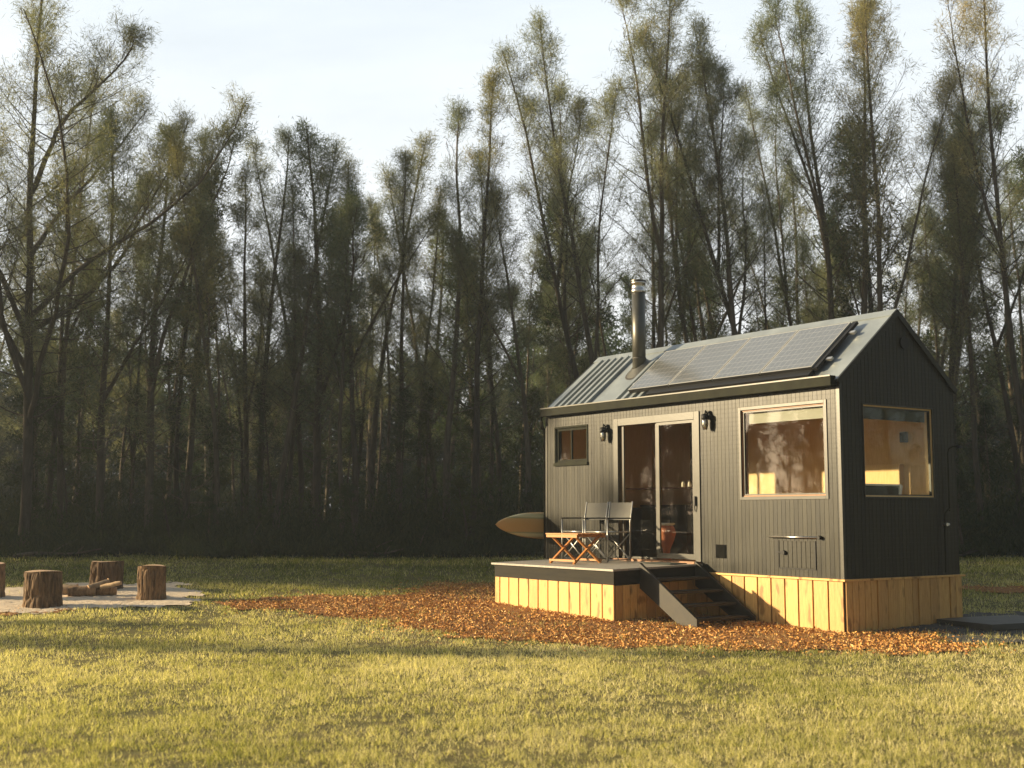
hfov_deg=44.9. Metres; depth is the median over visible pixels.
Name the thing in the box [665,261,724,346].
understorey tree
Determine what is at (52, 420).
understorey tree
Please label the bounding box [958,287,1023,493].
understorey tree
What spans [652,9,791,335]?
she oak tree
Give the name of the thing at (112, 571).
log stool
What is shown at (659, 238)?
she oak tree
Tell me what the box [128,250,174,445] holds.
she oak tree
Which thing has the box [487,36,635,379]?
she oak tree
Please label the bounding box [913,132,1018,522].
she oak tree
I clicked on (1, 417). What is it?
bushy tree
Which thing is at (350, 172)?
she oak tree
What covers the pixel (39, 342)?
she oak tree
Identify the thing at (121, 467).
bare stemmed tree
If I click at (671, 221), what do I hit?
she oak tree
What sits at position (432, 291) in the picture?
she oak tree
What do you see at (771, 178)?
she oak tree
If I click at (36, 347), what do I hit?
bushy tree
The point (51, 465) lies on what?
understorey tree
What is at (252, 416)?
bushy tree
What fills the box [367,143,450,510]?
she oak tree
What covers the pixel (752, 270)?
bare stemmed tree
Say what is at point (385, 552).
fallen branch
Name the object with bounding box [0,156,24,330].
she oak tree
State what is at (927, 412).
window
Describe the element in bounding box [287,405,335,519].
understorey tree
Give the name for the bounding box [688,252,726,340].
bare stemmed tree
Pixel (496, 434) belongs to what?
she oak tree
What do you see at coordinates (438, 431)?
understorey tree
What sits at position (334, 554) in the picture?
forest floor
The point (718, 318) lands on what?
understorey tree
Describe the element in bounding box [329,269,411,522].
bushy tree
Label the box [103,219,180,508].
bare stemmed tree
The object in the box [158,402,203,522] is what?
understorey tree
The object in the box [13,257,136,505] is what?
understorey tree
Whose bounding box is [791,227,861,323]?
she oak tree
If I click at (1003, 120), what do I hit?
bushy tree
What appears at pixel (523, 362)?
understorey tree
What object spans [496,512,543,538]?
surfboard
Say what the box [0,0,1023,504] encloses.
sky
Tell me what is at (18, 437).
understorey tree
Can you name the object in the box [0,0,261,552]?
spreading tree
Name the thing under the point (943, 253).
bare stemmed tree
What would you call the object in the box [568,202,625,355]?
bare stemmed tree
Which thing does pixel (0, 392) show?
understorey tree
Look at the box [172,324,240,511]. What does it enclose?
understorey tree
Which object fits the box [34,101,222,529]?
bushy tree
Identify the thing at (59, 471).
she oak tree
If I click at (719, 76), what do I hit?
she oak tree
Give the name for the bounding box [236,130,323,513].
she oak tree
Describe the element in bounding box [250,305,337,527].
understorey tree
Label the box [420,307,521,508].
bushy tree
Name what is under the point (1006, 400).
she oak tree
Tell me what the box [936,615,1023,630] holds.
shower platform
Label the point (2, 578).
log stool
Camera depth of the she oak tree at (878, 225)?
30.88 m
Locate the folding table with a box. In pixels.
[545,533,605,563]
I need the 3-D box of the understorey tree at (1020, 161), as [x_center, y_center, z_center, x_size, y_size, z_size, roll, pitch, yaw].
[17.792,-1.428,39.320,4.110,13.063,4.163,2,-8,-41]
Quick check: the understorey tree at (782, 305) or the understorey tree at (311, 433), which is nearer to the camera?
the understorey tree at (311, 433)
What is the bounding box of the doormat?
[643,562,686,564]
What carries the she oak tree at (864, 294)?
on the forest floor
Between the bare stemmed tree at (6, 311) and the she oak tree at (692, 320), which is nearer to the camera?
the she oak tree at (692, 320)
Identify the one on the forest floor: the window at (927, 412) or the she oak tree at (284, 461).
the she oak tree at (284, 461)
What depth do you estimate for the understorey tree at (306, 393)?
33.98 m
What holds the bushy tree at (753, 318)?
on the forest floor
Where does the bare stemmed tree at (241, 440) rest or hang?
on the forest floor
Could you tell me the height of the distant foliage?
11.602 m
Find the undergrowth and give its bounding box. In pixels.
[0,412,1023,559]
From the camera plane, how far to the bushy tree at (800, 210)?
39.71 m
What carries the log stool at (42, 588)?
on the sand patch at (126, 595)
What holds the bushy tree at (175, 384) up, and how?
on the forest floor
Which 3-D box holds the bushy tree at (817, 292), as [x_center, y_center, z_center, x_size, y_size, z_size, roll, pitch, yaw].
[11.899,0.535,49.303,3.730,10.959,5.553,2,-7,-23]
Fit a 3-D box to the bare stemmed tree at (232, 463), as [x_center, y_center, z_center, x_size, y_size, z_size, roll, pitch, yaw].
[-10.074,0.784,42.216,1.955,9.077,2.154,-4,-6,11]
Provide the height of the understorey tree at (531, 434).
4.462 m
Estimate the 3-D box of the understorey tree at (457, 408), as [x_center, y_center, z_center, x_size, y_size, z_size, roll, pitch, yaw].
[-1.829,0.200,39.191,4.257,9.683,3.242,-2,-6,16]
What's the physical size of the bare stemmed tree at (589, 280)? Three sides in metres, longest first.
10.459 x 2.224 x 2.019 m
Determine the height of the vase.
0.600 m
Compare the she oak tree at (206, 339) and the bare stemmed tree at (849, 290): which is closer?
the she oak tree at (206, 339)
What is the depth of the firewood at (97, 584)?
20.15 m
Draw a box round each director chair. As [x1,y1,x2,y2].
[560,502,608,560]
[584,501,632,561]
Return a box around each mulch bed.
[0,609,73,615]
[962,586,1023,593]
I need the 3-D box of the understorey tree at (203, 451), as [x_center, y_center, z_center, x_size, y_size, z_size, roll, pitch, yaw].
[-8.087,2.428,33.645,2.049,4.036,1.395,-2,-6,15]
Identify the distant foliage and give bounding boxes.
[0,299,1021,523]
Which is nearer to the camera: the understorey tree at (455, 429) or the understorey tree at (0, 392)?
the understorey tree at (455, 429)
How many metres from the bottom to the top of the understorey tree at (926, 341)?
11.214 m
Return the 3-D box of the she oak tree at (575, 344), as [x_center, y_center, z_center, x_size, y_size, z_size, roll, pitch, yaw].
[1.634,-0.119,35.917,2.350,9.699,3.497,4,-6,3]
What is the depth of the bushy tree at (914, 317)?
41.34 m
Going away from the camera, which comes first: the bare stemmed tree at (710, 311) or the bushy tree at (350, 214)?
the bushy tree at (350, 214)
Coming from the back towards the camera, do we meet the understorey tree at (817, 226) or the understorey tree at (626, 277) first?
the understorey tree at (626, 277)
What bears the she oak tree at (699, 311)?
on the forest floor
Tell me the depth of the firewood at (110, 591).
20.15 m
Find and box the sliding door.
[610,411,701,563]
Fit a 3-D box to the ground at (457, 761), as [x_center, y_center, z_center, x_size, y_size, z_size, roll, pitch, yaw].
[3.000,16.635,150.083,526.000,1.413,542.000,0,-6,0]
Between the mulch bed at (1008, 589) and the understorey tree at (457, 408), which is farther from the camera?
the understorey tree at (457, 408)
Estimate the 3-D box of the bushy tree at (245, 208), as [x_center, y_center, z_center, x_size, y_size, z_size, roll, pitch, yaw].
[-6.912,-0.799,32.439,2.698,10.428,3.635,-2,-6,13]
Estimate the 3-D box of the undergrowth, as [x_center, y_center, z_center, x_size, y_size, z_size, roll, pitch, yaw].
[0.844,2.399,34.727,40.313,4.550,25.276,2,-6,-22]
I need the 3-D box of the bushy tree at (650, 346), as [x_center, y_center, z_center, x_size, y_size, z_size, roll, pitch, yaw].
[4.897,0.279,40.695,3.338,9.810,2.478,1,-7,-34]
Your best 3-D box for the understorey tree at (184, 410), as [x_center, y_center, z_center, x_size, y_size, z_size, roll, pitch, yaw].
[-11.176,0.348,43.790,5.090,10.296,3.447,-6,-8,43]
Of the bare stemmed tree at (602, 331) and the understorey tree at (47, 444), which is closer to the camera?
the bare stemmed tree at (602, 331)
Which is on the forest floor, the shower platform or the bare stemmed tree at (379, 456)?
the bare stemmed tree at (379, 456)
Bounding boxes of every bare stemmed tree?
[0,194,42,332]
[0,258,36,362]
[65,218,125,518]
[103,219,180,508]
[110,234,180,509]
[182,212,238,442]
[197,230,246,515]
[199,286,241,513]
[344,198,399,522]
[361,192,410,515]
[365,274,406,501]
[450,191,530,521]
[454,265,492,514]
[508,230,573,511]
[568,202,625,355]
[576,231,620,356]
[609,217,689,345]
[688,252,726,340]
[727,194,795,329]
[732,178,801,332]
[810,181,876,314]
[816,233,891,318]
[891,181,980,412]
[925,202,993,505]
[981,152,1023,488]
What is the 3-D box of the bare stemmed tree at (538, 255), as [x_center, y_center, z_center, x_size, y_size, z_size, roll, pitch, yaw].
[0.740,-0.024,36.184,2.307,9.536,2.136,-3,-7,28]
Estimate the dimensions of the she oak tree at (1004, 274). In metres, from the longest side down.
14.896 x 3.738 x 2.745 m
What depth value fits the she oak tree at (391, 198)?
33.74 m
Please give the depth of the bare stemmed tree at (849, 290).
43.52 m
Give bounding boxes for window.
[554,424,587,462]
[738,399,828,499]
[862,403,935,498]
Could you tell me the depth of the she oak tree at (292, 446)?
31.71 m
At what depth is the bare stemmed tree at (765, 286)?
33.65 m
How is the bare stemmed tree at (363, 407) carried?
on the forest floor
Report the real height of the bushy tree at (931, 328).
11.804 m
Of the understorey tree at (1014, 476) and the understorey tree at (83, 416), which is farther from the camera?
the understorey tree at (83, 416)
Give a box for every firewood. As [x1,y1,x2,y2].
[62,583,78,594]
[67,586,95,596]
[87,578,109,588]
[95,587,116,595]
[100,581,121,588]
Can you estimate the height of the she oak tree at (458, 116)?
11.973 m
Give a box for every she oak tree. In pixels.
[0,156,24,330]
[0,234,75,497]
[11,62,156,530]
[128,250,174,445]
[134,121,229,515]
[154,120,260,526]
[182,122,323,536]
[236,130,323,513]
[244,133,357,539]
[267,176,331,521]
[285,177,377,538]
[304,151,457,531]
[353,128,446,520]
[357,95,525,525]
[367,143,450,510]
[369,156,458,514]
[397,176,460,515]
[420,56,530,540]
[435,168,569,510]
[441,142,556,514]
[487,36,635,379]
[508,5,650,365]
[528,224,603,418]
[535,152,598,400]
[558,0,736,347]
[614,103,722,348]
[621,51,739,342]
[627,18,812,334]
[647,157,726,344]
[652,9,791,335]
[667,139,798,343]
[730,69,831,326]
[740,0,902,319]
[778,0,923,329]
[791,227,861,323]
[797,0,968,311]
[905,76,1014,403]
[908,0,1023,443]
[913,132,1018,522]
[926,219,995,498]
[937,124,1023,525]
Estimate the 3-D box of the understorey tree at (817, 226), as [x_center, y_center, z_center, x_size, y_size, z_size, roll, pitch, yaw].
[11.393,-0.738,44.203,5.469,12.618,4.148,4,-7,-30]
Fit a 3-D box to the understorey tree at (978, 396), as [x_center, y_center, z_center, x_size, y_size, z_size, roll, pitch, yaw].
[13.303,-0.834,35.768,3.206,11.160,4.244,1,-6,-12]
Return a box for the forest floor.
[30,552,1017,556]
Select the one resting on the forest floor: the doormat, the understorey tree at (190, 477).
the understorey tree at (190, 477)
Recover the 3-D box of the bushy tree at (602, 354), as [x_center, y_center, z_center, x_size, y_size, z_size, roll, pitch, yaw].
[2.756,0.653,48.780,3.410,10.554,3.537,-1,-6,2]
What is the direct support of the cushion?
in the tiny house
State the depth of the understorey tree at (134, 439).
32.64 m
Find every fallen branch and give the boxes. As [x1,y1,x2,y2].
[13,539,100,557]
[339,540,402,556]
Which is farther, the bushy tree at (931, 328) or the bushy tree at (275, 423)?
the bushy tree at (931, 328)
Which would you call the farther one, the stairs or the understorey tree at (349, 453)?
the understorey tree at (349, 453)
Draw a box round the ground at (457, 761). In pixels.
[0,555,1023,767]
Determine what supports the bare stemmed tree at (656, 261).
on the forest floor
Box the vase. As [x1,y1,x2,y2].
[661,523,675,559]
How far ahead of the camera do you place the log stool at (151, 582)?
19.54 m
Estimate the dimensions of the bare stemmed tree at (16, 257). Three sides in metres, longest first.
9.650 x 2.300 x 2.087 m
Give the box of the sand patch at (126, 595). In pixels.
[0,581,204,613]
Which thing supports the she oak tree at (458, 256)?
on the forest floor
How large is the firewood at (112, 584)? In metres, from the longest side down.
0.368 x 0.092 x 0.077 m
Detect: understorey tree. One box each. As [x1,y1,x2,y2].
[0,164,110,518]
[0,331,7,489]
[1,372,56,518]
[5,332,90,523]
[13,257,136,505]
[36,379,93,536]
[110,384,146,525]
[113,147,247,522]
[142,263,249,516]
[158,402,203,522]
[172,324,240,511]
[191,401,238,512]
[249,200,365,522]
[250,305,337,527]
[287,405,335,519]
[291,280,366,516]
[321,410,369,520]
[375,251,515,506]
[398,316,470,519]
[422,232,524,510]
[457,397,504,527]
[482,292,557,508]
[502,386,547,512]
[504,190,619,493]
[504,241,601,511]
[607,270,651,355]
[664,201,767,345]
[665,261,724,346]
[754,265,806,329]
[801,201,876,319]
[803,116,965,479]
[898,210,1009,515]
[904,256,969,477]
[933,178,1023,515]
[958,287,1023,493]
[961,398,1014,517]
[972,378,1023,519]
[1002,458,1023,484]
[1003,145,1023,457]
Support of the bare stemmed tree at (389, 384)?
on the forest floor
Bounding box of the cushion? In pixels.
[866,484,902,495]
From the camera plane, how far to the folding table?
18.64 m
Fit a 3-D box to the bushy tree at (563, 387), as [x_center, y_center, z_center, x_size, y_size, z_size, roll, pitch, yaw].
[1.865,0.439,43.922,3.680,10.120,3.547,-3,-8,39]
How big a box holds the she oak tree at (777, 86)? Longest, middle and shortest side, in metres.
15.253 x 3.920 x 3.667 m
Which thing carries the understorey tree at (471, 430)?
on the forest floor
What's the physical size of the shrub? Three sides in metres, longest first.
1.498 x 1.156 x 1.141 m
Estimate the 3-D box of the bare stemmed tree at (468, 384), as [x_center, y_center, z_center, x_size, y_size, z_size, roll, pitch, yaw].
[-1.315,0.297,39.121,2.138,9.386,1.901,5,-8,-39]
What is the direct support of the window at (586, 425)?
in the tiny house
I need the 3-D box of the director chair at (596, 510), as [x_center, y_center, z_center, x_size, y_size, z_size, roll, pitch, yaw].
[1.159,2.318,19.556,0.552,0.917,0.584,4,-7,-35]
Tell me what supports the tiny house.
on the ground at (457, 761)
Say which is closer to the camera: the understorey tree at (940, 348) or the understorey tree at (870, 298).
the understorey tree at (870, 298)
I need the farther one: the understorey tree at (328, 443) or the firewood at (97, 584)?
the understorey tree at (328, 443)
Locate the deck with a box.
[491,558,702,620]
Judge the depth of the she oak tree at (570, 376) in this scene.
33.63 m
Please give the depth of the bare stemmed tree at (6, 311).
44.83 m
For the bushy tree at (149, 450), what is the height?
11.513 m
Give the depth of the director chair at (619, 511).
19.12 m
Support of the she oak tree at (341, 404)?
on the forest floor
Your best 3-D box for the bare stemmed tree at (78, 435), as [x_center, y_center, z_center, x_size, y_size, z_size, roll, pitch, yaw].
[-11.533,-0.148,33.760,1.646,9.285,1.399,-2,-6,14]
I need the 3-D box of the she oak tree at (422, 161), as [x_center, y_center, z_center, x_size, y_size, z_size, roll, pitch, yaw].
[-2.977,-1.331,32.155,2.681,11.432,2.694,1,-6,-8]
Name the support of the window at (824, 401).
in the tiny house
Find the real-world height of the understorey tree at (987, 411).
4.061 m
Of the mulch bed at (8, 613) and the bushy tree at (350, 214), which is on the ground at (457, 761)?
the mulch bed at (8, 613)
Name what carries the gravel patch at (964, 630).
on the ground at (457, 761)
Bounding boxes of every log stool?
[0,562,5,596]
[22,570,62,607]
[89,561,123,588]
[136,564,166,599]
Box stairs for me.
[639,561,755,627]
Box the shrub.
[520,491,541,512]
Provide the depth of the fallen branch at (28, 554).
27.99 m
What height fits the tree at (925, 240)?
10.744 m
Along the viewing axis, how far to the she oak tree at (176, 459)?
32.85 m
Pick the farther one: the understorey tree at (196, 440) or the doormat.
the understorey tree at (196, 440)
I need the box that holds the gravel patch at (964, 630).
[873,611,1023,644]
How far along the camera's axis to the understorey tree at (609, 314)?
35.72 m
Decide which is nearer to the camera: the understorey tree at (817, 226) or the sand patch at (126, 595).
the sand patch at (126, 595)
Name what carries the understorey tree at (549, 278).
on the forest floor
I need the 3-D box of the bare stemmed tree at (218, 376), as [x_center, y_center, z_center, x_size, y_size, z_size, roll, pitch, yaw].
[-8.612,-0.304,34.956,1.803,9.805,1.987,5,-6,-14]
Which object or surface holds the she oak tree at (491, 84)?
on the forest floor
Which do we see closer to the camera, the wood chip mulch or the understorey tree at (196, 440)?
the wood chip mulch
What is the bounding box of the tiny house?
[539,279,964,632]
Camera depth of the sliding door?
18.77 m
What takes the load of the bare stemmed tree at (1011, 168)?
on the forest floor
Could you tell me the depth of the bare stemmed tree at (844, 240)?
33.02 m
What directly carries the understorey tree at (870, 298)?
on the forest floor
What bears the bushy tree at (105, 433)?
on the forest floor
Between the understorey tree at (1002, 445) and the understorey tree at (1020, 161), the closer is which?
the understorey tree at (1002, 445)
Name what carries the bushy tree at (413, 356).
on the forest floor
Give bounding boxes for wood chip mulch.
[0,579,1023,657]
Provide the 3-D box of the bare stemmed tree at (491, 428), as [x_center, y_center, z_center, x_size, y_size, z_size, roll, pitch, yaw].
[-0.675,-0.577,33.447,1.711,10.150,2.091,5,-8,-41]
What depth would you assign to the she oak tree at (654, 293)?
33.14 m
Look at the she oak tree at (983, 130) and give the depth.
32.45 m
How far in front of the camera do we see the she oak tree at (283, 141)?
31.18 m
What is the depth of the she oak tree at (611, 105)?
30.87 m
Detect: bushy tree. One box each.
[0,222,99,518]
[0,330,16,464]
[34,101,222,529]
[66,302,159,498]
[75,112,258,528]
[114,216,230,500]
[189,153,292,524]
[208,334,271,484]
[224,275,303,517]
[237,115,394,527]
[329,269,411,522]
[383,212,528,503]
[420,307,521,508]
[507,271,618,465]
[549,273,610,391]
[618,257,689,351]
[693,278,772,340]
[754,160,860,329]
[799,266,827,319]
[853,254,993,441]
[885,210,966,443]
[901,92,1023,475]
[973,201,1023,492]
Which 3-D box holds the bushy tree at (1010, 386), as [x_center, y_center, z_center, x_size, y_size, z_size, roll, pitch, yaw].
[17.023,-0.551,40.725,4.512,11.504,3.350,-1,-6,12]
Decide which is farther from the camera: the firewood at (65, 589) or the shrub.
the shrub
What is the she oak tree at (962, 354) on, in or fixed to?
on the forest floor
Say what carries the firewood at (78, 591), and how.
on the sand patch at (126, 595)

